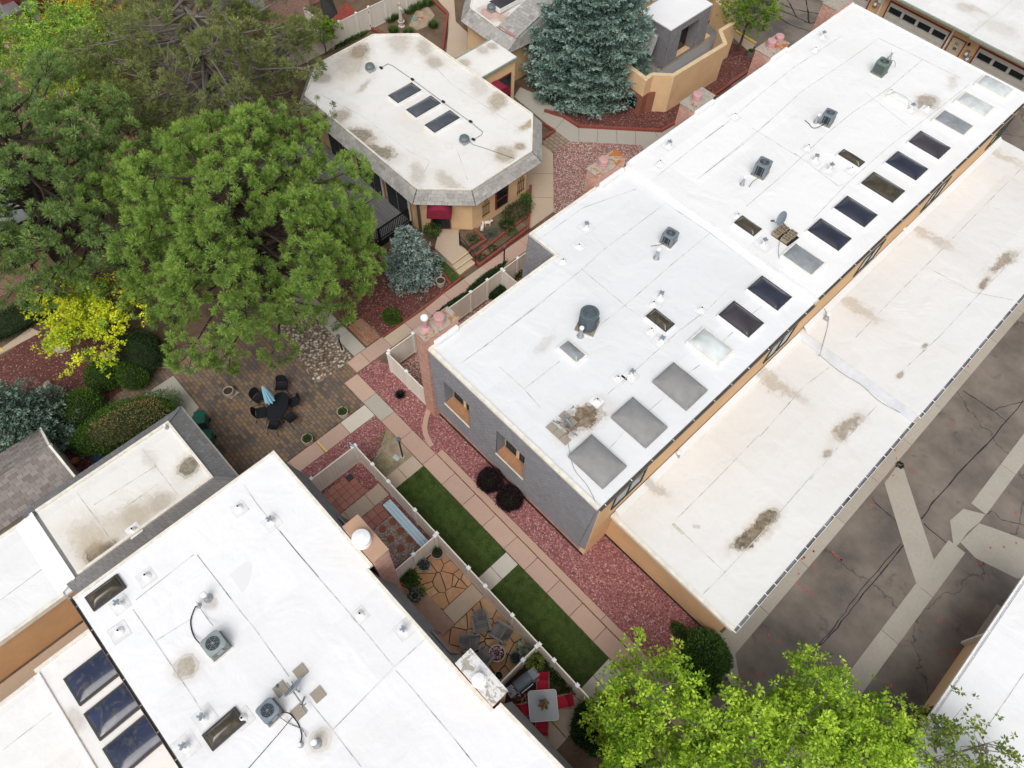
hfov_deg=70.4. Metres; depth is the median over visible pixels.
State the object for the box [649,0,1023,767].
asphalt road
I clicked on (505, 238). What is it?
garden bed
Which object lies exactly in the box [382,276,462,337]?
timber border
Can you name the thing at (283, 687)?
roof paver
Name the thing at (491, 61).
link building
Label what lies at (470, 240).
shrub
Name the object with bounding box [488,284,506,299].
bush
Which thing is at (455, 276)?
lawn
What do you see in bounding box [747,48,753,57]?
planter
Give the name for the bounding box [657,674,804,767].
broadleaf tree
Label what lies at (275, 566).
townhouse
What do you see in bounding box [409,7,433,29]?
sand patch
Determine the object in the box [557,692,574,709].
patio chair
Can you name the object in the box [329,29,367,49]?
bush
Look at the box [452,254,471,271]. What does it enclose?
step
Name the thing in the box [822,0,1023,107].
garage block
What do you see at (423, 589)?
planter
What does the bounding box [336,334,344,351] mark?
path lamp
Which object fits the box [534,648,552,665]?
shrub
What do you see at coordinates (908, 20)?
garage door
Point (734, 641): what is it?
concrete apron
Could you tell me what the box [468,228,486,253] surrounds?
timber border
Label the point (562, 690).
shrub
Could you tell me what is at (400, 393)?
grass tuft
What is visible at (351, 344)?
walkway
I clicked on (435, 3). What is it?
timber border
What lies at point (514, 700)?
patio
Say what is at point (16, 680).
walkway
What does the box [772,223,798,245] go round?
rubber mat
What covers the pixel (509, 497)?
bush
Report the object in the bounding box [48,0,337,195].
pine tree
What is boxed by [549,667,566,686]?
shrub
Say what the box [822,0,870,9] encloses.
garage door
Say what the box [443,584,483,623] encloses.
walkway
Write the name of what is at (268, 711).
air conditioner
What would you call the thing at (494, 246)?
shrub
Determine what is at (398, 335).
walkway
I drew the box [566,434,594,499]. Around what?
cable
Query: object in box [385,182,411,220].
glass door
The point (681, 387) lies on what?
skylight cover
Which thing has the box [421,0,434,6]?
ornamental grass
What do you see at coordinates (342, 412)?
planter
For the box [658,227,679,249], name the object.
air conditioner
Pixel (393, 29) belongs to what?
ornamental grass
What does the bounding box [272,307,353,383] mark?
pebble bed
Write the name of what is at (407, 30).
ornamental grass
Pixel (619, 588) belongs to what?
gravel bed
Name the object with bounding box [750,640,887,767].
broadleaf tree
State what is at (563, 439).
roof paver
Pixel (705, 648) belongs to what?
bush
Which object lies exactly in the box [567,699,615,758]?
bush
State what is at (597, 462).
skylight cover
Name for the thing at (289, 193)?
broadleaf tree
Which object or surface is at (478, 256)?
shrub
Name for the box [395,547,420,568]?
kerb
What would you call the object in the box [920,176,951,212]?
window
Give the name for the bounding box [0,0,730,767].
ground
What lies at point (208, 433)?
wheelie bin
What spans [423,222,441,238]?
shrub
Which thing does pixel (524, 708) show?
patio chair
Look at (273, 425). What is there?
metal chair
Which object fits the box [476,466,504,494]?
bush
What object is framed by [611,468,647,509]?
window
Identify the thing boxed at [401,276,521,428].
gravel bed
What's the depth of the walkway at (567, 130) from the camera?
50.09 m
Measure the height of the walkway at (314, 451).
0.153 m
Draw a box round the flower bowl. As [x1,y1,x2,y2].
[489,644,505,661]
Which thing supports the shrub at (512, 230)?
on the garden bed at (505, 238)
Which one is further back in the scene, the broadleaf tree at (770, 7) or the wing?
the broadleaf tree at (770, 7)
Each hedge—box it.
[0,296,55,341]
[62,386,184,457]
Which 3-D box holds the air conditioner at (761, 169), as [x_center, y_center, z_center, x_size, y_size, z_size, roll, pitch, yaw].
[13.199,-11.406,38.278,0.868,0.858,0.868,32,63,16]
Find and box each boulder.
[43,380,52,393]
[53,344,68,352]
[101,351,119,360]
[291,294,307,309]
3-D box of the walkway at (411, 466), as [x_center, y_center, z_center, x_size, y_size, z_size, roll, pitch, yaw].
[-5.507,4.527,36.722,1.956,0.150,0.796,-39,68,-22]
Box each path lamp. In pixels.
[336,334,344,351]
[396,437,404,458]
[503,244,505,266]
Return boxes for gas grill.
[506,666,539,697]
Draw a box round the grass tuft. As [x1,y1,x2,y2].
[394,389,405,399]
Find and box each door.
[328,133,353,164]
[356,158,384,197]
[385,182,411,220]
[431,219,450,228]
[498,72,510,96]
[677,26,688,49]
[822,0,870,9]
[882,0,951,48]
[944,35,966,56]
[969,46,1023,107]
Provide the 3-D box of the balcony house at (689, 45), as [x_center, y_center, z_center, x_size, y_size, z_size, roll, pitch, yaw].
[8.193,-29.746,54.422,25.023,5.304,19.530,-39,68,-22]
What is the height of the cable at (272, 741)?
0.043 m
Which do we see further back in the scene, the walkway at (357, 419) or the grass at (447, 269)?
the grass at (447, 269)
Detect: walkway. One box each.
[0,328,40,354]
[0,622,87,701]
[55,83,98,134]
[85,423,349,627]
[145,376,198,416]
[261,251,365,355]
[341,405,374,433]
[341,484,388,520]
[345,374,698,736]
[347,214,555,371]
[364,393,393,421]
[384,266,487,346]
[386,456,422,487]
[438,0,467,57]
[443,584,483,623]
[479,553,517,589]
[514,87,673,148]
[526,145,553,228]
[544,694,580,749]
[580,659,621,700]
[733,32,754,50]
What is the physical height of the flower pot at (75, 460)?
0.320 m
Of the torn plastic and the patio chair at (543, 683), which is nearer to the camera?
the patio chair at (543, 683)
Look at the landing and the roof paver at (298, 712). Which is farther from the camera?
the landing
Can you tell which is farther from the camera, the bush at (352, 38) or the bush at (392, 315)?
the bush at (352, 38)
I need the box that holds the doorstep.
[415,594,454,635]
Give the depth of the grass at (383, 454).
37.10 m
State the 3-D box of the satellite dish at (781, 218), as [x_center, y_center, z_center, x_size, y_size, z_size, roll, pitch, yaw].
[13.253,-7.974,36.008,0.969,1.068,0.763,-26,64,-16]
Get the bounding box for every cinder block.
[771,228,782,238]
[778,224,788,233]
[780,234,791,244]
[787,229,797,239]
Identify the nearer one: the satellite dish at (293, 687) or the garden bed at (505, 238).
the satellite dish at (293, 687)
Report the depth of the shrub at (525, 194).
45.92 m
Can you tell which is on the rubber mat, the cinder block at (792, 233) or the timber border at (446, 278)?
the cinder block at (792, 233)
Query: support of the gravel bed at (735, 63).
on the ground at (572, 752)
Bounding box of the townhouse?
[67,450,572,767]
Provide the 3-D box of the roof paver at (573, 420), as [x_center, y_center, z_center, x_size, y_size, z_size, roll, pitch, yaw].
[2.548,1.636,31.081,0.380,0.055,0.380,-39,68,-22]
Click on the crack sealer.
(983, 447)
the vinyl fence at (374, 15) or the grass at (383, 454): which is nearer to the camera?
the grass at (383, 454)
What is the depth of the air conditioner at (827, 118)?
40.40 m
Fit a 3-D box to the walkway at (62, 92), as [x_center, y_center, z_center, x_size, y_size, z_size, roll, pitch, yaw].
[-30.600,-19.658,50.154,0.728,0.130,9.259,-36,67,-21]
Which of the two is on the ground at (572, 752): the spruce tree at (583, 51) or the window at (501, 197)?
the spruce tree at (583, 51)
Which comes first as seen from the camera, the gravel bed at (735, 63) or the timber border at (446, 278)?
the timber border at (446, 278)
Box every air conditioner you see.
[200,630,233,662]
[255,697,286,727]
[573,305,600,337]
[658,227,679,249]
[749,156,772,181]
[817,108,837,128]
[869,56,891,78]
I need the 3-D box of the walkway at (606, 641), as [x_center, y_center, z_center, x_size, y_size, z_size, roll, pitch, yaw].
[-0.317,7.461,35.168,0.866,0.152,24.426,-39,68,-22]
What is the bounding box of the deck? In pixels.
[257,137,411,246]
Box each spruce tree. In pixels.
[0,376,85,462]
[380,224,443,299]
[519,0,659,119]
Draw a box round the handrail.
[459,236,475,265]
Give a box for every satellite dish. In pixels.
[275,677,307,711]
[552,406,577,435]
[771,211,786,231]
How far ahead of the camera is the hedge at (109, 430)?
35.65 m
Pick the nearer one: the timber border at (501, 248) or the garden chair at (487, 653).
the garden chair at (487, 653)
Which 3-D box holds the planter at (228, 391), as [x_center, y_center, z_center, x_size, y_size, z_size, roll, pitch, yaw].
[-15.002,0.449,38.471,0.560,0.420,0.560,-39,68,-22]
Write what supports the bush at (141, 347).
on the gravel bed at (21, 360)
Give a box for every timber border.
[360,306,405,319]
[371,0,448,50]
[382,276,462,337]
[441,270,450,284]
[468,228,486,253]
[471,185,531,267]
[474,216,527,256]
[543,122,555,139]
[544,69,748,132]
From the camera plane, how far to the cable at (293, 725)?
24.72 m
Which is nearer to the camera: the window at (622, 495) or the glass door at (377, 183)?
the window at (622, 495)
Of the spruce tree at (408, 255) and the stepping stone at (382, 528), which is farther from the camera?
the spruce tree at (408, 255)
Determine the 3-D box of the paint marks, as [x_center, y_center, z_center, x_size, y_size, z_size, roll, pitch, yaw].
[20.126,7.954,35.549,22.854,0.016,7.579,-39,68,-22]
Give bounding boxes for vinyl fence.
[278,0,422,74]
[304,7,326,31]
[309,446,359,490]
[353,443,602,712]
[386,252,525,363]
[386,352,425,404]
[395,534,438,580]
[501,643,538,684]
[502,269,516,289]
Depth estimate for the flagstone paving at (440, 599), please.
33.39 m
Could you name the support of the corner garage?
on the asphalt road
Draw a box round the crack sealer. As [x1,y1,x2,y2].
[778,0,1023,652]
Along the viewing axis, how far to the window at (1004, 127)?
43.68 m
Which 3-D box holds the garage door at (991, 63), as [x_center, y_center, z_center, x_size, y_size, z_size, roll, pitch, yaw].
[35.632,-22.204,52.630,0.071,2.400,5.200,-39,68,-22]
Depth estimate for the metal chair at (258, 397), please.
38.09 m
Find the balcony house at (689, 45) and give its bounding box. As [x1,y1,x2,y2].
[461,0,737,115]
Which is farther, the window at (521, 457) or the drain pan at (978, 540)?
the drain pan at (978, 540)
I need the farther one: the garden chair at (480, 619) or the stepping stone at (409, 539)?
the stepping stone at (409, 539)
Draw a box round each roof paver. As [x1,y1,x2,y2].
[272,680,287,697]
[289,703,305,721]
[292,663,308,678]
[310,686,325,703]
[546,422,557,432]
[552,428,564,438]
[559,411,570,421]
[559,434,570,444]
[567,416,577,427]
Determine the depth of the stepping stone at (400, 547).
34.66 m
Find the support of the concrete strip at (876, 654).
on the asphalt road
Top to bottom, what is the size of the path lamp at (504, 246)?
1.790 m
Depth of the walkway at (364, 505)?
35.77 m
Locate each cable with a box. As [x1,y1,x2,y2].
[190,606,199,643]
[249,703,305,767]
[280,717,306,736]
[281,711,301,742]
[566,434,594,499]
[818,308,900,412]
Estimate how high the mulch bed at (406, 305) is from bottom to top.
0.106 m
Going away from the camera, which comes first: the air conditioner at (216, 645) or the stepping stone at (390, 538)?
the air conditioner at (216, 645)
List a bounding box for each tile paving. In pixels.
[323,478,366,512]
[362,504,389,529]
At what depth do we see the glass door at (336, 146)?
46.08 m
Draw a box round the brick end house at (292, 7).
[213,0,337,32]
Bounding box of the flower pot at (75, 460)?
[71,457,79,464]
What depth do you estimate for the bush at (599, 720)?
29.02 m
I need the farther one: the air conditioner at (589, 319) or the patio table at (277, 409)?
the patio table at (277, 409)
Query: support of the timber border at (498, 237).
on the ground at (572, 752)
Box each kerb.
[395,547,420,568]
[422,409,433,446]
[437,450,679,696]
[727,648,740,687]
[735,30,756,43]
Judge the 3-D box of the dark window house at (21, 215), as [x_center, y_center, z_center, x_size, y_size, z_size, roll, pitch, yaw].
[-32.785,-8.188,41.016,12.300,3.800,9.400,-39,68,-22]
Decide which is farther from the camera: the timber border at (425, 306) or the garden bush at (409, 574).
the timber border at (425, 306)
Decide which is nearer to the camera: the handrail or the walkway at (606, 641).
the walkway at (606, 641)
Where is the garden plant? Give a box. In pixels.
[513,638,530,660]
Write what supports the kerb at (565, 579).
on the ground at (572, 752)
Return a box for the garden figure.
[484,218,492,225]
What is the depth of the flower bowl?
32.05 m
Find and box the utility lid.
[392,454,399,460]
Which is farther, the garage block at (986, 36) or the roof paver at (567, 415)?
the garage block at (986, 36)
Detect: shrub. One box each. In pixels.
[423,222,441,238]
[465,232,480,244]
[477,252,486,259]
[487,243,497,252]
[498,218,514,231]
[500,197,534,222]
[507,228,516,237]
[519,192,532,203]
[525,652,544,670]
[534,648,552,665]
[541,659,553,671]
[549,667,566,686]
[555,676,574,695]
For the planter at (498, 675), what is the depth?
31.64 m
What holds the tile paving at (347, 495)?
on the patio at (368, 482)
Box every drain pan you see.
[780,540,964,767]
[885,467,933,587]
[950,509,984,545]
[961,523,1023,578]
[972,434,1023,513]
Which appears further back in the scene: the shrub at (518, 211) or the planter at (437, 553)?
the shrub at (518, 211)
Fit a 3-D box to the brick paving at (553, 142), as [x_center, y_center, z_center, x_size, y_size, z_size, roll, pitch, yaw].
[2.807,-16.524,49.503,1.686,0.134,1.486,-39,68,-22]
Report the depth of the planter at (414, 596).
33.21 m
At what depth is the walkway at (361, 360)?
42.03 m
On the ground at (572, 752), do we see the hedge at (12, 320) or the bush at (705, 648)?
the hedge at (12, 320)
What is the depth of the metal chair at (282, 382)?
38.52 m
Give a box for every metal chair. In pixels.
[248,387,263,406]
[250,404,268,423]
[266,420,280,436]
[273,375,290,394]
[282,409,301,428]
[288,392,304,409]
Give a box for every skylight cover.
[568,434,626,488]
[611,397,667,448]
[652,362,707,410]
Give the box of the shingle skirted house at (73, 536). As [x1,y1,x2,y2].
[0,406,238,680]
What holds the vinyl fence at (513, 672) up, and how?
on the ground at (572, 752)
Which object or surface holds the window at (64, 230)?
in the dark window house at (21, 215)
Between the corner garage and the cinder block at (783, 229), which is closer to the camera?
the corner garage
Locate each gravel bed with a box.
[0,322,168,472]
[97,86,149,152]
[301,416,385,493]
[358,359,699,698]
[373,515,419,567]
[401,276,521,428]
[551,44,755,128]
[553,141,644,212]
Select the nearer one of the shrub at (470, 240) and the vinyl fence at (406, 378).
the vinyl fence at (406, 378)
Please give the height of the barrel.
0.780 m
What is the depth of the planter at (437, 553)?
34.23 m
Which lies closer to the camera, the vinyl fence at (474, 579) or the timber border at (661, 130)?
the vinyl fence at (474, 579)
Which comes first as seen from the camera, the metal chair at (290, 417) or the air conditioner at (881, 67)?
the metal chair at (290, 417)
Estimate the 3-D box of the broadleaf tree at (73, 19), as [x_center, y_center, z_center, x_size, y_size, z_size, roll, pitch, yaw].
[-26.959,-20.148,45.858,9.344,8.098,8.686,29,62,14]
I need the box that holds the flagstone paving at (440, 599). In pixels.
[400,553,531,681]
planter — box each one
[222,386,234,397]
[301,433,312,445]
[337,406,347,418]
[407,587,424,603]
[417,559,430,572]
[417,584,426,595]
[431,547,443,559]
[436,276,444,287]
[494,671,502,680]
[510,652,520,663]
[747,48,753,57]
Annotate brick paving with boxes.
[348,318,380,346]
[543,132,569,152]
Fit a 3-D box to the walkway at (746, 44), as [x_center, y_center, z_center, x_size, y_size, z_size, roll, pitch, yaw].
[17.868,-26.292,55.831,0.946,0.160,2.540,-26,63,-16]
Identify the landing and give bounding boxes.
[435,229,468,267]
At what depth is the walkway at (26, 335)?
40.00 m
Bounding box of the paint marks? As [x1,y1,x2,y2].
[738,366,1016,686]
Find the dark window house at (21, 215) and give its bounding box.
[0,184,76,295]
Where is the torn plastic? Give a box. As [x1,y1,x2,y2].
[895,461,904,468]
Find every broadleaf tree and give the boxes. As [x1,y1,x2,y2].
[0,8,60,96]
[0,46,165,314]
[9,0,160,113]
[12,34,103,96]
[15,256,149,379]
[39,0,145,59]
[71,68,141,117]
[71,95,388,377]
[133,99,175,138]
[304,15,343,53]
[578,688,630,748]
[593,626,769,767]
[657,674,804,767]
[715,0,785,51]
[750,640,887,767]
[802,673,934,767]
[876,684,1023,767]
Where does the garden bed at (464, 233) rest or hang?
on the ground at (572, 752)
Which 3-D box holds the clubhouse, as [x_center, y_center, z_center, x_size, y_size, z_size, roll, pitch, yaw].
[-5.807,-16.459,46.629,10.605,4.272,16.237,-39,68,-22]
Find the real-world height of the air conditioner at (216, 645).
0.618 m
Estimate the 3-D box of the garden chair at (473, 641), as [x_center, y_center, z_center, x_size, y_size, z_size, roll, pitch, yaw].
[-1.863,11.459,32.095,0.932,0.960,0.830,0,59,-2]
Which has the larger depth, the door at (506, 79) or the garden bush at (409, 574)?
the door at (506, 79)
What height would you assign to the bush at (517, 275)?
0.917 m
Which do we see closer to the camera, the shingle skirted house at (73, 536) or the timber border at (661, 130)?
the shingle skirted house at (73, 536)
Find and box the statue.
[397,1,404,27]
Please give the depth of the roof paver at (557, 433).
30.75 m
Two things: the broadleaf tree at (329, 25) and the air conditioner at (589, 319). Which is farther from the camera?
the broadleaf tree at (329, 25)
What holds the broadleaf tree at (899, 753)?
on the asphalt road
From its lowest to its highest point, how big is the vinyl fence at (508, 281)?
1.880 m
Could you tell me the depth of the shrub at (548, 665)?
31.71 m
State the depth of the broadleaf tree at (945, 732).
27.14 m
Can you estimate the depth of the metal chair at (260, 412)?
37.63 m
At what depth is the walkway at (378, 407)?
38.53 m
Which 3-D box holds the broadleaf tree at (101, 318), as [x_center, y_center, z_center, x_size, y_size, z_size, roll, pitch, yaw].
[-22.308,-3.497,38.739,6.677,3.664,8.334,-39,68,-22]
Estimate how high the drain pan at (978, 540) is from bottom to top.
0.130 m
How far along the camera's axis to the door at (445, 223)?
44.05 m
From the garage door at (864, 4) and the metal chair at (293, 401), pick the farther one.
the garage door at (864, 4)
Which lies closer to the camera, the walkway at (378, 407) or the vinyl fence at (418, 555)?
the vinyl fence at (418, 555)
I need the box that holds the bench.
[383,500,427,546]
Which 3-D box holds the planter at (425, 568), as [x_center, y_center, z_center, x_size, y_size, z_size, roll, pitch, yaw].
[-4.116,8.473,33.915,0.657,0.737,0.698,-39,68,-22]
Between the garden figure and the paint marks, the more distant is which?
the garden figure
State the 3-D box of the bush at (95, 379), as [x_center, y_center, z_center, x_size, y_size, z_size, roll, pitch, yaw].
[-21.546,-0.421,38.122,2.045,1.695,1.994,-39,68,-22]
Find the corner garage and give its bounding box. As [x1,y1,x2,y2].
[893,574,1023,767]
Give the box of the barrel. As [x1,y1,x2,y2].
[91,454,104,462]
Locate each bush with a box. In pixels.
[56,384,106,429]
[82,359,119,392]
[112,361,151,391]
[113,326,164,372]
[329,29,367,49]
[381,307,402,325]
[399,568,421,587]
[430,288,474,317]
[466,260,506,289]
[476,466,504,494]
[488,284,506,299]
[495,484,524,512]
[513,269,522,279]
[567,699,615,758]
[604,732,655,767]
[669,620,686,639]
[680,658,725,698]
[681,625,733,681]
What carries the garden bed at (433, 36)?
on the ground at (572, 752)
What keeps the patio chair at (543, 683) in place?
on the patio at (514, 700)
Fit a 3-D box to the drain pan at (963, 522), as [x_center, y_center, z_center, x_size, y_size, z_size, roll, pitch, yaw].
[22.470,7.032,36.263,2.792,0.128,0.977,-34,66,-20]
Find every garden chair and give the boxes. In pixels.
[459,633,479,652]
[470,609,491,632]
[475,644,495,666]
[488,619,513,645]
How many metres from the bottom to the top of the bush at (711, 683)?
1.416 m
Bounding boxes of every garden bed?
[375,4,445,46]
[460,227,484,249]
[469,189,528,261]
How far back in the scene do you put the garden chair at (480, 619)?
32.59 m
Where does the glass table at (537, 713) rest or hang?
on the patio at (514, 700)
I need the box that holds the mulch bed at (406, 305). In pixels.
[337,241,454,334]
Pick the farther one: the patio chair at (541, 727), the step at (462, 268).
the step at (462, 268)
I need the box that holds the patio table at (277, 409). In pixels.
[266,392,288,422]
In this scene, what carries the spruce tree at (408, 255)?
on the mulch bed at (406, 305)
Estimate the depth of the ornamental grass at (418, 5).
56.41 m
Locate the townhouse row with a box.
[413,0,1023,635]
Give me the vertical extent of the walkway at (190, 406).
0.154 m
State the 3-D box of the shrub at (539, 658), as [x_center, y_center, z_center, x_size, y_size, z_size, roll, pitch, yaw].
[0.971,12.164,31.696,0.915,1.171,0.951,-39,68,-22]
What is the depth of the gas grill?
30.81 m
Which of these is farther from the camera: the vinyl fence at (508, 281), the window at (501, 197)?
the window at (501, 197)
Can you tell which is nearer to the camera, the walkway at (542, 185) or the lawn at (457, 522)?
the lawn at (457, 522)
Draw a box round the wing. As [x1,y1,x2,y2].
[0,629,177,767]
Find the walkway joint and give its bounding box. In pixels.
[532,109,635,197]
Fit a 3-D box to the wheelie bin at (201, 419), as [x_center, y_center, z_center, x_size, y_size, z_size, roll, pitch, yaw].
[-15.910,1.889,37.234,0.580,1.008,0.779,-6,60,-6]
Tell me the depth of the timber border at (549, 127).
49.78 m
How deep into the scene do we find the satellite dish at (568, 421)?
30.56 m
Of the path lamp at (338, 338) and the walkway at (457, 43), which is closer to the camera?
the path lamp at (338, 338)
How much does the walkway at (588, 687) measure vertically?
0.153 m
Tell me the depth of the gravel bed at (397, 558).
34.83 m
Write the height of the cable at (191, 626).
0.260 m
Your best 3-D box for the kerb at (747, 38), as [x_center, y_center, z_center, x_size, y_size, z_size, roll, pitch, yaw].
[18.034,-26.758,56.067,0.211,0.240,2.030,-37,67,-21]
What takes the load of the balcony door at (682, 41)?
in the balcony house at (689, 45)
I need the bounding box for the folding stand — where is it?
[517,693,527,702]
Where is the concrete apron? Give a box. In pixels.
[720,299,1023,653]
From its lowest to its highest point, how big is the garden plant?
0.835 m
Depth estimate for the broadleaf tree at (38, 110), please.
35.63 m
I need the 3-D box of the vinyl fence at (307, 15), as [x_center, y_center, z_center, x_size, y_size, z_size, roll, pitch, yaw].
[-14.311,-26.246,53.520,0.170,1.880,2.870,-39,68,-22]
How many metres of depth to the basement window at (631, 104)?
50.72 m
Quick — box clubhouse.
[300,33,541,234]
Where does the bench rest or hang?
on the patio at (368, 482)
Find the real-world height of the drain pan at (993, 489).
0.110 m
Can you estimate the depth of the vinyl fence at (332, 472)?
35.59 m
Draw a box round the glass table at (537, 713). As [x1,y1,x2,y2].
[528,689,558,721]
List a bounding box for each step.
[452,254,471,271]
[456,260,474,275]
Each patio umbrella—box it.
[261,386,274,404]
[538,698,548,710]
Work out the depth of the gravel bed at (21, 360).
39.18 m
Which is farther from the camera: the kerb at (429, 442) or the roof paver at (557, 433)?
the kerb at (429, 442)
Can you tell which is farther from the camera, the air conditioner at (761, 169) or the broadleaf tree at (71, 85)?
the broadleaf tree at (71, 85)
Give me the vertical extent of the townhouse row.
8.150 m
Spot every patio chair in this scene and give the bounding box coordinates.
[515,702,528,716]
[535,721,548,737]
[536,671,549,689]
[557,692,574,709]
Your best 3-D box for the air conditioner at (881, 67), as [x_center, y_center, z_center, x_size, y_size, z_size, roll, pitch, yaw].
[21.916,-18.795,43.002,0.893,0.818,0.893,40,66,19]
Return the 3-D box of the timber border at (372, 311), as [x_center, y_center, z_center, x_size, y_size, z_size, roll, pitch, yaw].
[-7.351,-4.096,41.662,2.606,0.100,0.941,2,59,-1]
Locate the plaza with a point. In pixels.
(244, 442)
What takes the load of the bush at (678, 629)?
on the gravel bed at (619, 588)
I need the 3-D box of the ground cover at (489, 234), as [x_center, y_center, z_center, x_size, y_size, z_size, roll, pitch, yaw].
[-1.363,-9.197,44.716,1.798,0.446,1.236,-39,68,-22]
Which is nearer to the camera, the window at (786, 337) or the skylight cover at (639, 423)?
the skylight cover at (639, 423)
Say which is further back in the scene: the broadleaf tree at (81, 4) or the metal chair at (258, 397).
the broadleaf tree at (81, 4)
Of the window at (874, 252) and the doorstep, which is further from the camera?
the window at (874, 252)
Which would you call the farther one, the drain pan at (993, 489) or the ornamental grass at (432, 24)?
the ornamental grass at (432, 24)
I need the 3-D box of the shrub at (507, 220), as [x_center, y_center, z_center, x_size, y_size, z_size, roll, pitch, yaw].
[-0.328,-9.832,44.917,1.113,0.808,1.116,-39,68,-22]
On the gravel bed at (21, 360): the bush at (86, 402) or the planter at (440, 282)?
the bush at (86, 402)
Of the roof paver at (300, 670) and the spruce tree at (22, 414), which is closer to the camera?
the roof paver at (300, 670)
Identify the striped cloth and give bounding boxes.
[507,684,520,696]
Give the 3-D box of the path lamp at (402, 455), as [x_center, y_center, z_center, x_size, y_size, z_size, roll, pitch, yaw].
[-5.566,3.190,36.245,0.253,2.090,0.260,-39,68,-22]
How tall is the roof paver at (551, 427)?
0.055 m
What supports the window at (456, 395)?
in the townhouse row
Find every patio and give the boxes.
[333,2,355,21]
[340,472,430,542]
[504,655,568,725]
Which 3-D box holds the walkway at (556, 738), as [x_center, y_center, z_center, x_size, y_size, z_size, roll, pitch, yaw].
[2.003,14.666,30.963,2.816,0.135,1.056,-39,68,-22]
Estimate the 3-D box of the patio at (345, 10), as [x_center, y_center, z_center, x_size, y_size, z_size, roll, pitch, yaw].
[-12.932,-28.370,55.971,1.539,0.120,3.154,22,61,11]
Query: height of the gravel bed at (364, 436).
0.106 m
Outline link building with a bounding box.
[455,39,517,99]
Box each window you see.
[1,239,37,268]
[40,217,76,244]
[454,391,463,405]
[495,184,508,209]
[506,440,516,455]
[519,453,524,463]
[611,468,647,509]
[623,92,636,108]
[763,324,797,363]
[853,239,885,276]
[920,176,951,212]
[985,115,1015,149]
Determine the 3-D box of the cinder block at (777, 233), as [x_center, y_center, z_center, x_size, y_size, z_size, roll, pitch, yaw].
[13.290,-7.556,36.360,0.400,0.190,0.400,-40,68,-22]
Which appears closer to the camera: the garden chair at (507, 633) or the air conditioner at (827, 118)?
the garden chair at (507, 633)
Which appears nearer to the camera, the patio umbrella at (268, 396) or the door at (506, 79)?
the patio umbrella at (268, 396)
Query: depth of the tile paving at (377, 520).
35.43 m
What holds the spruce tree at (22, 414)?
on the gravel bed at (21, 360)
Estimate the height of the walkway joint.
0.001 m
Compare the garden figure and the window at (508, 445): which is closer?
the window at (508, 445)
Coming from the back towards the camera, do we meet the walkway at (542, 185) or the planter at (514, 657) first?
the walkway at (542, 185)
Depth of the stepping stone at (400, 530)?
35.08 m
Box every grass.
[370,431,410,473]
[386,13,395,22]
[387,23,398,32]
[402,26,414,32]
[404,4,415,14]
[412,1,423,9]
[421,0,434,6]
[428,19,438,28]
[436,257,459,279]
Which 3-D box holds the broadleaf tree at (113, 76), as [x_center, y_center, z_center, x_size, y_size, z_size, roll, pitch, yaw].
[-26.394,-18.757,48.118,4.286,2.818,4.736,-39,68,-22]
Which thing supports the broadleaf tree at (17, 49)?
on the ground at (572, 752)
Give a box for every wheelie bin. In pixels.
[193,410,210,429]
[202,428,216,444]
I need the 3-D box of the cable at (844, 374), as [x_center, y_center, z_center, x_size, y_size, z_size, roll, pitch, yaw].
[16.966,-0.886,36.621,1.921,0.620,6.613,-22,62,-14]
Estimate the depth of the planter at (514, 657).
31.96 m
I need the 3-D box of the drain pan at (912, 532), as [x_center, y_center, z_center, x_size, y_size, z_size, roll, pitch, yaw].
[19.797,7.060,36.149,1.266,0.128,6.253,-1,59,-2]
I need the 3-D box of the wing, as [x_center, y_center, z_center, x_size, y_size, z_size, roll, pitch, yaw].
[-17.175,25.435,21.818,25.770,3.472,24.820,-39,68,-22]
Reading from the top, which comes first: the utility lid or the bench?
the utility lid
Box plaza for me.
[106,285,364,474]
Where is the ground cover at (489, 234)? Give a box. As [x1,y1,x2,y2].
[481,227,500,242]
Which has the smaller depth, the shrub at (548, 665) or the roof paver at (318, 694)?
the roof paver at (318, 694)
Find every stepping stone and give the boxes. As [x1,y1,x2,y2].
[379,525,385,532]
[387,535,394,542]
[389,518,395,524]
[397,527,403,534]
[397,544,403,551]
[406,536,413,542]
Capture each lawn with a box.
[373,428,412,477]
[396,466,506,577]
[436,254,460,281]
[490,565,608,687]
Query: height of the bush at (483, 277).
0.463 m
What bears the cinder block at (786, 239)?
on the rubber mat
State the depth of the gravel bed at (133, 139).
48.49 m
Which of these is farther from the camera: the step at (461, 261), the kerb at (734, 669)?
the step at (461, 261)
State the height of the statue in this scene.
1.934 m
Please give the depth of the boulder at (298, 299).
41.47 m
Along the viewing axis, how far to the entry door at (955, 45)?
53.68 m

